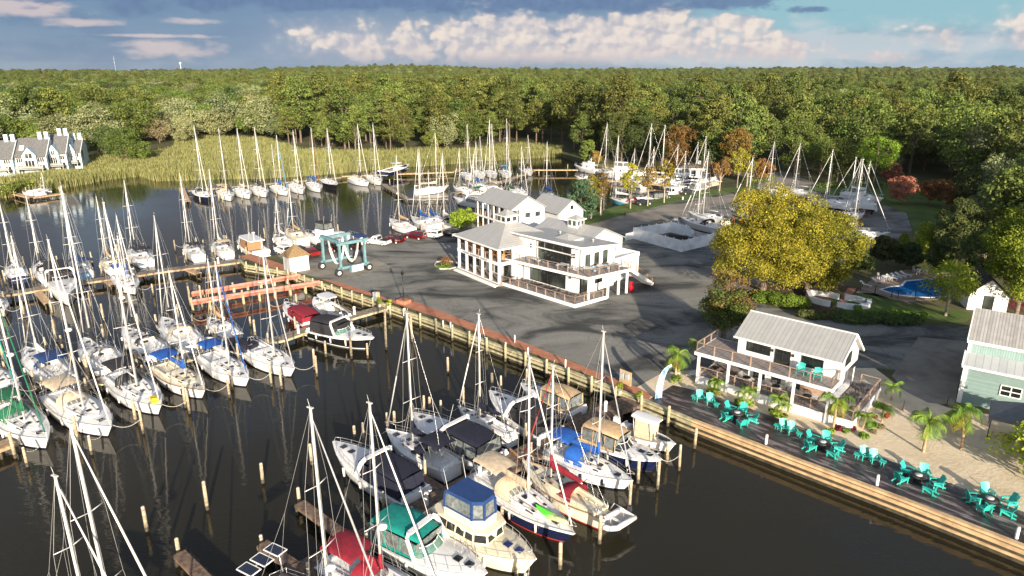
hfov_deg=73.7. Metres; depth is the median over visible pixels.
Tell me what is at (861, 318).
hedge
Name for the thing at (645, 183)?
thin tree
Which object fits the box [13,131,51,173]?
townhouse
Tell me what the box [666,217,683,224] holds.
pickup truck
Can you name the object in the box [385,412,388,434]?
piling
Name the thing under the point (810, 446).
adirondack chair
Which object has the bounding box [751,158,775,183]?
broadleaf tree
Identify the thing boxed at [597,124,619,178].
sailboat
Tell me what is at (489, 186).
sailboat
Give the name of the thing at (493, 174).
sailboat
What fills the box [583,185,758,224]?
grass strip
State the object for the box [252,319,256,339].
piling
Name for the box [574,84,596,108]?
pine tree
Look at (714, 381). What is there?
palm tree
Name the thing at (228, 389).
piling
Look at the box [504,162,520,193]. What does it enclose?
sailboat
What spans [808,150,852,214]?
sailboat
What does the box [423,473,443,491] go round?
pier
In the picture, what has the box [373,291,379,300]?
service cabinet
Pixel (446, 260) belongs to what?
shrub
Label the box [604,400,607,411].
power pedestal
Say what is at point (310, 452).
piling
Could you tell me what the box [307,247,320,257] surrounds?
parked car
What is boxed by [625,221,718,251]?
vinyl fence
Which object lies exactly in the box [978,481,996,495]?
adirondack chair
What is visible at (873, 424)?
shrub
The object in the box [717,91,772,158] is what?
pine tree
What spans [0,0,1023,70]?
sky
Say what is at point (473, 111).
broadleaf tree
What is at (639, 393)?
potted plant
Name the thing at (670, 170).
thin tree
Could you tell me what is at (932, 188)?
broadleaf tree
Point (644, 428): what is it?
motorboat
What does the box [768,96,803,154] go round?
pine tree
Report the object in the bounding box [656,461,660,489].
piling
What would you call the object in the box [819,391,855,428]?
palm tree
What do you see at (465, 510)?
motorboat
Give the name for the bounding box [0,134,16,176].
townhouse
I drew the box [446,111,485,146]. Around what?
broadleaf tree
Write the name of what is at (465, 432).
motorboat
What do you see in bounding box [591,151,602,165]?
broadleaf tree
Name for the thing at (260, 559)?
sailboat
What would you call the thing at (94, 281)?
pier
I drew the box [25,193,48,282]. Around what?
sailboat
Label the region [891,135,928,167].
broadleaf tree
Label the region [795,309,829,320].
hedge
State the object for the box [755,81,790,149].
pine tree
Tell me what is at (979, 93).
pine tree
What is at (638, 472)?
piling
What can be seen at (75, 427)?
piling
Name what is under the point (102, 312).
piling
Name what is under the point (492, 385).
piling
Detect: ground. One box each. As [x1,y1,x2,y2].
[0,121,1023,543]
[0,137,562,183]
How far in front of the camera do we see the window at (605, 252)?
100.47 m
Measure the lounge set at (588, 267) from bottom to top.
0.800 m
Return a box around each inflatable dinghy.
[142,354,174,361]
[602,505,636,531]
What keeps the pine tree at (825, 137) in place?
on the ground at (936, 169)
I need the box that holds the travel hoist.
[318,232,372,276]
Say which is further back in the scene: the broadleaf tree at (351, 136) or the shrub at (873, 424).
the broadleaf tree at (351, 136)
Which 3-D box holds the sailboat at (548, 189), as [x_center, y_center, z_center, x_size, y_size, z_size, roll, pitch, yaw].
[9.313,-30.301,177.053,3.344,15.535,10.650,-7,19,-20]
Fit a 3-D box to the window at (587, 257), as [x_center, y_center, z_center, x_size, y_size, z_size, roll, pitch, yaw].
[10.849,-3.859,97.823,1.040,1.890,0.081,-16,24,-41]
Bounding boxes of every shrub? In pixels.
[437,263,452,268]
[440,256,450,266]
[669,374,682,383]
[704,386,720,396]
[734,397,742,404]
[746,400,753,406]
[768,408,783,417]
[780,413,787,417]
[825,427,834,433]
[835,424,842,430]
[842,428,850,433]
[858,431,869,438]
[865,421,878,428]
[869,429,877,433]
[878,423,885,429]
[1008,298,1023,310]
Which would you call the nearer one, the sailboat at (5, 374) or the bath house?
the sailboat at (5, 374)
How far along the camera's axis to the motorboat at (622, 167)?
215.66 m
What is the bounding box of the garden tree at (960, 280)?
[918,259,982,315]
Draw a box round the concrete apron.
[892,337,966,404]
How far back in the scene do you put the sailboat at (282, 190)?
185.88 m
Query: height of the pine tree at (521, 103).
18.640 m
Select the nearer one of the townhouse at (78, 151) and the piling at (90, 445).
the piling at (90, 445)
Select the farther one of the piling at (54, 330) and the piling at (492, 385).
the piling at (54, 330)
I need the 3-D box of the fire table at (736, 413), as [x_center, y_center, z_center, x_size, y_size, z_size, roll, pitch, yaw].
[20.949,11.791,63.597,1.240,0.630,1.240,14,22,38]
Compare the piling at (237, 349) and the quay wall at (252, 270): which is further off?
the quay wall at (252, 270)
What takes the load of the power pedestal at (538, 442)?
on the pier at (626, 405)
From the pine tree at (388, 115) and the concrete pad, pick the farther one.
the pine tree at (388, 115)
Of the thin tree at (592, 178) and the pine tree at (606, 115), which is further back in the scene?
the pine tree at (606, 115)
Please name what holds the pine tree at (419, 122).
on the ground at (936, 169)
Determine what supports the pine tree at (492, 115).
on the ground at (936, 169)
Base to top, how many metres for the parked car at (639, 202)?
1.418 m
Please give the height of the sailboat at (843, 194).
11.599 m
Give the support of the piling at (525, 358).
in the water
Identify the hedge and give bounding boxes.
[0,177,37,195]
[744,175,776,183]
[747,289,811,308]
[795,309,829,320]
[816,180,885,187]
[827,307,923,326]
[853,304,928,318]
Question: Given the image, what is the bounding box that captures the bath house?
[475,187,546,227]
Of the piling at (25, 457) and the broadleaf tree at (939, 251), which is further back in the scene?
the broadleaf tree at (939, 251)
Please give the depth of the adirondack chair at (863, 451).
57.04 m
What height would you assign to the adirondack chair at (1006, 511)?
1.005 m
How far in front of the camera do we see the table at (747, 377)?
68.35 m
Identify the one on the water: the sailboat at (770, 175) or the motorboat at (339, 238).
the motorboat at (339, 238)
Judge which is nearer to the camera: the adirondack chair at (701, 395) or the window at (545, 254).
the adirondack chair at (701, 395)
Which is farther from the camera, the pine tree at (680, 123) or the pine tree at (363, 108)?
the pine tree at (363, 108)
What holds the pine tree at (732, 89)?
on the ground at (936, 169)
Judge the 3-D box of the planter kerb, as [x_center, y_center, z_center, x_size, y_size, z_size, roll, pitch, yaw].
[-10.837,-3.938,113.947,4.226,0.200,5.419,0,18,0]
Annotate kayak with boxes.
[536,504,567,523]
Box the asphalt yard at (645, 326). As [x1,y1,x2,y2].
[277,191,969,386]
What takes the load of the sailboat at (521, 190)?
on the water
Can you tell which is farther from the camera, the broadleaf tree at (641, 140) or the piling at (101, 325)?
the broadleaf tree at (641, 140)
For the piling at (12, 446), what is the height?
3.133 m
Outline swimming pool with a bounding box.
[879,278,950,297]
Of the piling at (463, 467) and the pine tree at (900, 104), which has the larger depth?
the pine tree at (900, 104)
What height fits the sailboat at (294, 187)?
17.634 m
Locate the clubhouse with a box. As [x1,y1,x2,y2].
[452,209,652,307]
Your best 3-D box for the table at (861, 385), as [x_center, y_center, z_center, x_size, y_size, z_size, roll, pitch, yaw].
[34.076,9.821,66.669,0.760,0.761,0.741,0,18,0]
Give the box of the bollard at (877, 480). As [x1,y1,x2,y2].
[875,474,879,485]
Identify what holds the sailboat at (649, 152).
on the water
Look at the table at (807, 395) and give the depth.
64.40 m
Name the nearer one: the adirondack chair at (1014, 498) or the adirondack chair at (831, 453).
the adirondack chair at (1014, 498)
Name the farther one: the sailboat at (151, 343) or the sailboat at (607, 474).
the sailboat at (151, 343)
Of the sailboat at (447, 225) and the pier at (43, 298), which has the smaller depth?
the pier at (43, 298)
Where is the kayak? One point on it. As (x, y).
(549, 514)
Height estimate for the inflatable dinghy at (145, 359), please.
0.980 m
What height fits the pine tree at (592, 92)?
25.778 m
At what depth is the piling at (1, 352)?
78.53 m
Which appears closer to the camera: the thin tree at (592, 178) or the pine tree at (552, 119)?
the thin tree at (592, 178)
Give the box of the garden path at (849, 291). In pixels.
[828,288,855,315]
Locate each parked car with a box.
[274,243,290,253]
[297,245,306,251]
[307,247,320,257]
[313,242,332,253]
[330,243,341,252]
[348,239,361,250]
[383,233,405,244]
[404,230,427,240]
[426,228,442,238]
[442,228,459,237]
[634,199,652,205]
[679,188,696,194]
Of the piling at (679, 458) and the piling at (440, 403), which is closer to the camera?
the piling at (679, 458)
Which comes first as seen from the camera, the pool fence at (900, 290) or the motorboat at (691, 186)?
the pool fence at (900, 290)
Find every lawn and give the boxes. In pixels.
[804,184,967,244]
[832,292,972,321]
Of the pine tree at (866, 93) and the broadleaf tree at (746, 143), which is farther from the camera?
the pine tree at (866, 93)
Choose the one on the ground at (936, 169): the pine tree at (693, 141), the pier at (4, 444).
the pine tree at (693, 141)
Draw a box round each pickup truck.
[365,234,391,245]
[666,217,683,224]
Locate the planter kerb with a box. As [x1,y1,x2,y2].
[434,260,457,268]
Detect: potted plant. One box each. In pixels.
[375,298,381,306]
[616,381,622,393]
[635,391,642,401]
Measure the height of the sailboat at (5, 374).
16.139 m
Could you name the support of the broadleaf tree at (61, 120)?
on the ground at (936, 169)
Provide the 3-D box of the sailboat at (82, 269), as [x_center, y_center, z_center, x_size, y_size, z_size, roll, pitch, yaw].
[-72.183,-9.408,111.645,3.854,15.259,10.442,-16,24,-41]
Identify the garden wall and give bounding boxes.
[806,290,830,306]
[808,289,839,299]
[836,298,871,309]
[844,294,865,303]
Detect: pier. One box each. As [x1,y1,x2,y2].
[0,258,247,300]
[0,438,20,459]
[10,192,64,200]
[22,306,388,405]
[34,291,52,309]
[102,279,116,290]
[173,550,211,575]
[179,187,190,204]
[182,269,201,278]
[187,177,341,193]
[257,540,297,570]
[272,396,643,575]
[294,500,344,535]
[331,301,355,320]
[341,168,463,179]
[381,184,448,201]
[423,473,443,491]
[451,171,534,196]
[533,169,577,173]
[555,395,581,418]
[576,177,673,187]
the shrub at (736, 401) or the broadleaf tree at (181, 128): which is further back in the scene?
the broadleaf tree at (181, 128)
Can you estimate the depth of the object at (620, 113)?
241.16 m
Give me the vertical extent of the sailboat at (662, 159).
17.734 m
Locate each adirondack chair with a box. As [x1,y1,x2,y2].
[695,389,704,401]
[705,392,715,403]
[719,410,732,421]
[723,400,735,411]
[736,419,748,429]
[738,402,747,415]
[746,412,758,423]
[778,418,790,432]
[786,420,797,434]
[796,362,805,375]
[801,439,817,451]
[805,429,819,444]
[813,367,822,379]
[821,430,831,444]
[826,447,841,459]
[831,439,845,451]
[858,445,872,460]
[868,448,881,463]
[891,470,909,484]
[897,460,914,476]
[918,462,931,478]
[922,482,939,497]
[929,474,946,488]
[962,488,981,503]
[975,502,995,516]
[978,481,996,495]
[1000,492,1020,507]
[1000,504,1018,519]
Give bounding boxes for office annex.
[536,193,584,220]
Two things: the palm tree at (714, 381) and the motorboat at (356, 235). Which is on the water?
the motorboat at (356, 235)
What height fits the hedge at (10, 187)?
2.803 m
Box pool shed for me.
[956,266,1012,311]
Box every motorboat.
[22,189,46,198]
[42,258,84,305]
[213,335,258,361]
[235,222,270,256]
[271,298,320,328]
[304,299,373,348]
[305,217,344,244]
[312,292,352,322]
[332,437,431,505]
[334,229,348,239]
[348,231,368,244]
[364,488,487,575]
[377,162,408,176]
[390,405,508,471]
[423,458,536,575]
[454,189,485,208]
[489,383,563,440]
[520,377,587,421]
[574,157,601,173]
[575,174,592,181]
[575,417,676,471]
[602,161,629,176]
[613,410,675,451]
[619,170,645,179]
[636,191,669,198]
[663,163,696,182]
[667,178,686,194]
[674,181,697,188]
[684,182,704,190]
[705,181,718,187]
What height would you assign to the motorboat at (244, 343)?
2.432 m
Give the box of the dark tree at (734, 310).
[698,274,755,337]
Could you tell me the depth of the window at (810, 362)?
64.73 m
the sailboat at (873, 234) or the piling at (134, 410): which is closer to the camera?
the piling at (134, 410)
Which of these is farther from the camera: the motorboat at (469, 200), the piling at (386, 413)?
the motorboat at (469, 200)
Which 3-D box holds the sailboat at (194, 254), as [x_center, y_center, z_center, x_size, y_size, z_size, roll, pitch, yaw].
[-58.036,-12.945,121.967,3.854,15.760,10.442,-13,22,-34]
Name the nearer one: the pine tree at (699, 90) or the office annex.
the office annex
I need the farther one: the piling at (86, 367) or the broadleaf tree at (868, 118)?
the broadleaf tree at (868, 118)
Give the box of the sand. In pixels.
[638,368,1023,511]
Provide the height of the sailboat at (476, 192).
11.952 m
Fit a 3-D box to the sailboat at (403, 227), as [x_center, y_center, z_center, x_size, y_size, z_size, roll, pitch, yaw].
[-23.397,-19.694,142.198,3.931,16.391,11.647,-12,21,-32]
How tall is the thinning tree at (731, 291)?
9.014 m
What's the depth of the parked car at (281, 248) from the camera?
119.86 m
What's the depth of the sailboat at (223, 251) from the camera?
123.31 m
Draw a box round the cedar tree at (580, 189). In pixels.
[561,179,600,217]
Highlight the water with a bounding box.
[0,156,1023,575]
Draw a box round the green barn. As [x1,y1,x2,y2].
[956,307,1023,408]
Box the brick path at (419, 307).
[323,279,650,399]
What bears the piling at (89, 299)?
in the water
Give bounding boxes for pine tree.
[271,107,301,143]
[272,74,324,142]
[279,102,308,142]
[308,112,330,146]
[310,98,331,140]
[315,99,338,144]
[315,116,337,148]
[326,85,366,148]
[338,104,371,150]
[339,103,369,145]
[355,92,378,140]
[359,101,380,142]
[368,94,397,144]
[370,85,402,140]
[373,89,407,142]
[375,121,394,147]
[378,108,403,149]
[392,108,414,146]
[396,124,414,147]
[411,106,433,144]
[412,113,426,134]
[421,95,451,145]
[466,105,488,143]
[479,112,501,144]
[482,92,510,141]
[485,87,513,138]
[495,92,526,142]
[507,104,529,140]
[508,100,528,122]
[518,98,551,141]
[523,83,551,136]
[527,93,553,141]
[541,100,563,142]
[546,97,576,143]
[550,82,593,148]
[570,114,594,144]
[571,86,614,153]
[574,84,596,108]
[592,74,646,156]
[598,112,615,156]
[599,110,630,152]
[600,99,633,153]
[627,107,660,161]
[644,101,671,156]
[648,129,670,164]
[652,94,674,115]
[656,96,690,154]
[660,120,690,159]
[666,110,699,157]
[684,83,712,109]
[685,133,699,162]
[686,104,703,150]
[689,101,706,120]
[691,123,706,156]
[697,119,729,160]
[701,91,739,122]
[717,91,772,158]
[725,83,743,145]
[747,127,769,159]
[750,104,781,157]
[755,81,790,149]
[762,118,788,161]
[763,101,785,153]
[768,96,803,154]
[780,93,821,161]
[794,104,826,156]
[804,120,830,167]
[806,113,839,169]
[811,133,836,171]
[829,114,854,161]
[835,96,870,161]
[853,89,879,109]
[873,97,894,122]
[889,128,913,159]
[890,98,916,120]
[893,109,942,174]
[921,103,943,119]
[935,93,966,121]
[953,86,997,113]
[992,90,1023,110]
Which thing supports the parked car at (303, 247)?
on the asphalt yard at (645, 326)
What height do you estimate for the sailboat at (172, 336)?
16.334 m
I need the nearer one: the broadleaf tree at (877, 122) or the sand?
the sand
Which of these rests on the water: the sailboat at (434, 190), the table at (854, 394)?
the sailboat at (434, 190)
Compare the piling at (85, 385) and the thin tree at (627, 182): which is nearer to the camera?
the piling at (85, 385)
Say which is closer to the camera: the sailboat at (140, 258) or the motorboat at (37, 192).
the sailboat at (140, 258)
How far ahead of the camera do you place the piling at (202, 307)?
95.62 m
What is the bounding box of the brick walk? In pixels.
[240,254,283,269]
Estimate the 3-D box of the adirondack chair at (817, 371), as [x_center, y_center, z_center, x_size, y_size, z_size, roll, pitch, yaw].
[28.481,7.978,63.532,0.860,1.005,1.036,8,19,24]
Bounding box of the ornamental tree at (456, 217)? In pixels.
[449,207,476,229]
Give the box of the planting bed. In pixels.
[746,282,859,310]
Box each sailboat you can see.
[0,206,29,283]
[0,291,19,316]
[0,305,52,451]
[0,336,39,398]
[5,232,75,390]
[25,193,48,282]
[34,173,51,193]
[39,235,136,439]
[48,468,106,575]
[56,415,146,575]
[60,183,125,377]
[60,189,93,279]
[94,196,121,275]
[101,199,185,414]
[109,215,148,294]
[116,236,170,364]
[123,180,154,268]
[148,269,226,398]
[152,215,203,354]
[176,171,205,262]
[191,128,210,200]
[195,256,242,338]
[195,259,268,386]
[204,169,234,259]
[216,128,233,200]
[232,130,251,198]
[236,399,373,575]
[240,236,313,376]
[250,128,268,197]
[269,135,288,195]
[272,198,291,245]
[284,187,309,245]
[287,134,304,193]
[305,132,322,192]
[314,396,434,575]
[320,132,337,188]
[347,125,368,186]
[364,308,461,483]
[365,123,382,184]
[389,155,416,233]
[411,149,439,230]
[415,131,448,195]
[421,172,446,229]
[435,153,460,228]
[442,310,518,448]
[453,151,472,194]
[460,127,472,180]
[467,154,483,194]
[467,352,576,541]
[469,145,486,190]
[472,139,485,178]
[483,119,502,190]
[484,125,496,178]
[499,118,511,177]
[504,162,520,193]
[509,360,623,528]
[510,145,527,195]
[519,137,532,175]
[539,140,559,196]
[541,326,634,489]
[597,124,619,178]
[610,136,642,204]
[626,150,646,188]
[636,124,661,178]
[641,149,670,187]
[651,131,676,180]
[668,152,704,184]
[680,171,726,236]
[688,151,729,224]
[689,135,721,182]
[729,158,760,225]
[758,142,786,202]
[782,143,817,202]
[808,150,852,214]
[831,157,877,215]
[832,159,891,250]
[839,161,882,202]
[841,193,865,226]
[843,158,874,212]
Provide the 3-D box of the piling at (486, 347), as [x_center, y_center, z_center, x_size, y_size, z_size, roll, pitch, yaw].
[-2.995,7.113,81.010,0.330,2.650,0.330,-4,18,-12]
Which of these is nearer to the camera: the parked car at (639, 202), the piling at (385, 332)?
the piling at (385, 332)
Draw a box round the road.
[588,172,821,230]
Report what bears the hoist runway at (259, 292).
in the water
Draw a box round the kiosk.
[280,243,310,271]
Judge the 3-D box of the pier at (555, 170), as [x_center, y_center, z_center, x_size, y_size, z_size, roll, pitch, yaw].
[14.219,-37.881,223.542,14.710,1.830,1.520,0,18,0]
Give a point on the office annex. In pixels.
(557, 207)
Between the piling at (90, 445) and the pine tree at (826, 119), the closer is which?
the piling at (90, 445)
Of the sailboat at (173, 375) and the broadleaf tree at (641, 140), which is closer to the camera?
the sailboat at (173, 375)
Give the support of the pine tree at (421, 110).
on the ground at (936, 169)
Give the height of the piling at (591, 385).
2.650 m
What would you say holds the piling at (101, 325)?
in the water
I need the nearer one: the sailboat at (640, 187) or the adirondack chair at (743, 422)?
the adirondack chair at (743, 422)
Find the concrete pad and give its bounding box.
[298,256,391,278]
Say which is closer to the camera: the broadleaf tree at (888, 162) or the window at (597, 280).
the window at (597, 280)
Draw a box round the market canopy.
[987,400,1023,436]
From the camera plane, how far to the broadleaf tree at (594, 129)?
267.95 m
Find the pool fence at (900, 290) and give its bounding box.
[860,281,946,299]
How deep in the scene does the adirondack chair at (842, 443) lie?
57.91 m
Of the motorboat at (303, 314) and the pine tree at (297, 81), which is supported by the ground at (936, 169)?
the pine tree at (297, 81)
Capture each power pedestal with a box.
[424,492,428,505]
[478,466,481,475]
[537,437,540,448]
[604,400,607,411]
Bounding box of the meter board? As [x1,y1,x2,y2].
[619,369,631,386]
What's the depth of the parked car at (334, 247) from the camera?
121.52 m
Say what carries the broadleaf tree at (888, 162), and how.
on the lawn at (917, 209)
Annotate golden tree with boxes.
[709,180,834,290]
[761,198,875,293]
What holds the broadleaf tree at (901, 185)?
on the lawn at (917, 209)
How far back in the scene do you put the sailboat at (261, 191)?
183.07 m
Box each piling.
[0,346,5,361]
[1,357,5,369]
[7,432,16,458]
[21,300,24,316]
[21,447,28,466]
[30,371,37,391]
[40,376,45,392]
[51,319,57,341]
[59,335,64,351]
[68,351,72,367]
[71,415,79,440]
[83,354,89,379]
[83,377,88,393]
[87,291,91,307]
[87,435,92,454]
[100,304,104,319]
[100,324,105,341]
[131,398,137,422]
[133,351,138,367]
[138,410,144,433]
[141,506,148,531]
[154,314,157,330]
[174,537,180,553]
[181,385,186,407]
[185,391,190,413]
[186,283,190,307]
[198,285,203,309]
[202,481,209,510]
[226,378,230,397]
[228,371,232,389]
[236,343,239,360]
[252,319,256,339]
[259,463,264,483]
[259,534,263,543]
[268,364,272,385]
[278,369,282,388]
[296,487,300,502]
[306,562,310,575]
[308,443,313,464]
[312,349,314,369]
[314,355,317,375]
[324,341,326,356]
[349,336,352,358]
[352,425,356,440]
[361,294,363,306]
[361,422,364,445]
[366,343,368,357]
[381,491,385,509]
[383,309,386,349]
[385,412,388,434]
[393,411,395,425]
[410,315,412,341]
[419,313,421,327]
[423,395,425,413]
[423,459,426,474]
[428,396,430,410]
[435,318,437,333]
[439,400,442,417]
[446,357,448,373]
[451,324,453,339]
[462,387,464,406]
[462,454,464,475]
[468,331,470,346]
[485,337,487,353]
[491,373,493,388]
[500,506,503,517]
[504,344,506,360]
[514,566,518,575]
[524,351,526,368]
[524,423,526,443]
[545,359,547,376]
[558,542,562,569]
[567,367,569,384]
[590,376,592,394]
[597,515,602,543]
[628,481,632,504]
[636,460,640,483]
[639,395,642,410]
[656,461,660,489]
[665,441,669,463]
[666,406,670,425]
[677,444,681,470]
[693,428,697,448]
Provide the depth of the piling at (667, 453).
58.13 m
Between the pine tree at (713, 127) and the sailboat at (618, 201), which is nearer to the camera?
the sailboat at (618, 201)
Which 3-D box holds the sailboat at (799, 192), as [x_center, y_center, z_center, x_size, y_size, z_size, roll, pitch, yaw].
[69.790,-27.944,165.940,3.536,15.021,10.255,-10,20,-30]
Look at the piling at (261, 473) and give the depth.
55.36 m
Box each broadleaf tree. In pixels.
[0,114,20,139]
[4,117,45,139]
[15,121,44,137]
[30,125,71,137]
[34,112,95,144]
[81,124,124,156]
[83,112,114,150]
[101,126,140,158]
[125,141,150,158]
[138,118,170,142]
[165,115,194,140]
[326,113,365,149]
[420,129,442,146]
[426,112,469,147]
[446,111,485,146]
[449,108,484,138]
[579,139,594,160]
[580,106,604,148]
[585,111,602,151]
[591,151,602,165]
[596,109,648,160]
[622,116,671,166]
[625,98,650,150]
[661,124,697,164]
[694,131,725,163]
[717,126,752,175]
[723,118,749,160]
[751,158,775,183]
[774,111,824,175]
[801,139,837,174]
[814,95,847,112]
[816,91,870,113]
[821,138,859,182]
[824,102,912,171]
[829,123,889,172]
[847,251,874,274]
[853,136,901,183]
[867,235,900,266]
[872,114,895,141]
[872,149,905,168]
[879,160,903,180]
[887,176,921,203]
[890,109,954,163]
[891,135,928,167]
[893,242,923,268]
[899,233,909,244]
[902,124,945,164]
[914,178,950,204]
[914,221,936,253]
[923,237,959,270]
[930,197,992,263]
[934,106,1005,173]
[934,179,956,197]
[935,98,1014,126]
[941,189,971,208]
[951,163,993,204]
[954,227,1010,276]
[965,151,1023,222]
[980,207,1023,313]
[985,419,1023,473]
[986,103,1023,112]
[992,154,1023,221]
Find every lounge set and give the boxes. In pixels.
[525,256,541,262]
[554,262,572,269]
[580,266,598,273]
[593,264,610,269]
[605,262,622,268]
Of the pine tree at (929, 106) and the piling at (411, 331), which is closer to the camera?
the piling at (411, 331)
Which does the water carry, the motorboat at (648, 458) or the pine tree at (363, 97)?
the motorboat at (648, 458)
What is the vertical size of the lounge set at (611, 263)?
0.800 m
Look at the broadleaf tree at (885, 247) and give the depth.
110.94 m
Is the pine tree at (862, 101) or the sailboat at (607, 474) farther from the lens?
the pine tree at (862, 101)
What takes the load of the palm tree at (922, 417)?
on the sand
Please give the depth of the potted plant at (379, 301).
93.42 m
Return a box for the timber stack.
[668,233,689,239]
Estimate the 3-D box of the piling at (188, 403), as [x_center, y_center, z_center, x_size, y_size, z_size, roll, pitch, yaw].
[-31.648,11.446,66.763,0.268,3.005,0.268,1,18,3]
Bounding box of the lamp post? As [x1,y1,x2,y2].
[396,270,410,304]
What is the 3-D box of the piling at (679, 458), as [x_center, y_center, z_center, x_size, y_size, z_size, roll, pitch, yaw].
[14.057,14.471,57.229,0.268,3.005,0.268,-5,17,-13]
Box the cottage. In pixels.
[675,161,719,179]
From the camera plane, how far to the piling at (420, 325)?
88.96 m
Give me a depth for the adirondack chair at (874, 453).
56.58 m
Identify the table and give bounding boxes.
[712,365,719,372]
[730,409,743,418]
[743,375,750,383]
[772,384,780,392]
[803,393,811,401]
[815,438,830,448]
[851,392,858,401]
[857,383,865,392]
[879,459,886,466]
[910,471,927,482]
[980,493,999,505]
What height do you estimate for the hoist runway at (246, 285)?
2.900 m
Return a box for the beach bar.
[686,310,880,430]
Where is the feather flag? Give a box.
[655,364,671,398]
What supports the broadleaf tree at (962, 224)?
on the ground at (936, 169)
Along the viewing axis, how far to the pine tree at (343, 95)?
276.85 m
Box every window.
[5,166,12,173]
[16,158,22,162]
[37,157,44,161]
[530,267,565,288]
[536,240,544,247]
[536,247,570,266]
[545,242,552,249]
[554,244,561,251]
[563,246,570,253]
[585,254,589,266]
[594,252,598,264]
[595,278,601,283]
[603,249,607,262]
[746,341,770,355]
[753,371,764,379]
[801,355,823,370]
[845,350,852,366]
[999,384,1022,399]
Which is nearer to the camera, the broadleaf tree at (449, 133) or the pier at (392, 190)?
the pier at (392, 190)
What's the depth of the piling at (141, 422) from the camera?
62.90 m
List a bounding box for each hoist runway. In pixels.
[189,274,299,297]
[190,280,320,312]
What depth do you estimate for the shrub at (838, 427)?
61.33 m
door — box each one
[579,279,587,292]
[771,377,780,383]
[774,348,790,365]
[850,365,855,385]
[982,296,994,309]
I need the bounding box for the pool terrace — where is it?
[857,269,951,301]
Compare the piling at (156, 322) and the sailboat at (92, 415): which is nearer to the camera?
the sailboat at (92, 415)
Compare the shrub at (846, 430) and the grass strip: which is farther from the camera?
the grass strip
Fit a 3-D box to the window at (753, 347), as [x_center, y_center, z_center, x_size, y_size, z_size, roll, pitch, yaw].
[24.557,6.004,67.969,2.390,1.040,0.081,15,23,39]
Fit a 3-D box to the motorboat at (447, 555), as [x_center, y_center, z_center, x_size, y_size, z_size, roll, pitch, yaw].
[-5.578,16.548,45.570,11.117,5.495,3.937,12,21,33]
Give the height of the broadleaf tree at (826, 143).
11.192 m
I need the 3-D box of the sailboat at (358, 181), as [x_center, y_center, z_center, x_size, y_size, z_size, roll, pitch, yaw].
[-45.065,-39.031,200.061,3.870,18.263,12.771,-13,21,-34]
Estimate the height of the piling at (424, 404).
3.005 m
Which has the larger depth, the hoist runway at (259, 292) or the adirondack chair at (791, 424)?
the hoist runway at (259, 292)
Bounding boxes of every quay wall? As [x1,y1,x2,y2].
[238,260,315,289]
[316,283,383,312]
[382,303,693,432]
[691,419,1023,564]
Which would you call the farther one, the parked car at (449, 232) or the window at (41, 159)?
the window at (41, 159)
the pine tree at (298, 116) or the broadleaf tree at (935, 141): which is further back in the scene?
the pine tree at (298, 116)
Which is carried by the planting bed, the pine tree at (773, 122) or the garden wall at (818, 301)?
the garden wall at (818, 301)
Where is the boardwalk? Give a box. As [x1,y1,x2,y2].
[649,385,1023,542]
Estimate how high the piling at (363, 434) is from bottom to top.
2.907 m
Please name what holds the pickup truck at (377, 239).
on the asphalt yard at (645, 326)
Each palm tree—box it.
[664,344,690,375]
[687,338,705,367]
[707,375,724,387]
[734,384,758,402]
[768,393,793,411]
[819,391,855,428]
[849,406,875,428]
[871,402,895,422]
[881,379,904,399]
[908,407,949,451]
[941,402,982,449]
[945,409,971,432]
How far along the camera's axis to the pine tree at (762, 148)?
230.39 m
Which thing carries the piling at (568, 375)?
in the water
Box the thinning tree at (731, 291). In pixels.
[703,269,761,338]
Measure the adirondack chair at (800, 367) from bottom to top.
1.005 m
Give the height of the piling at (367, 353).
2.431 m
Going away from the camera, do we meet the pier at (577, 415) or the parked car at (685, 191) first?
the pier at (577, 415)
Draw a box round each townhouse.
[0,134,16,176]
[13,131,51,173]
[48,128,73,169]
[69,133,89,168]
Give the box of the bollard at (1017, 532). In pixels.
[1014,526,1020,538]
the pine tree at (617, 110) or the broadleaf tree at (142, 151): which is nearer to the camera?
the broadleaf tree at (142, 151)
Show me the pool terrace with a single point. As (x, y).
(894, 282)
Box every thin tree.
[585,174,601,218]
[594,172,611,215]
[620,162,640,208]
[639,166,657,205]
[657,159,675,202]
[703,161,717,187]
[711,156,731,190]
[730,147,750,187]
[740,153,757,186]

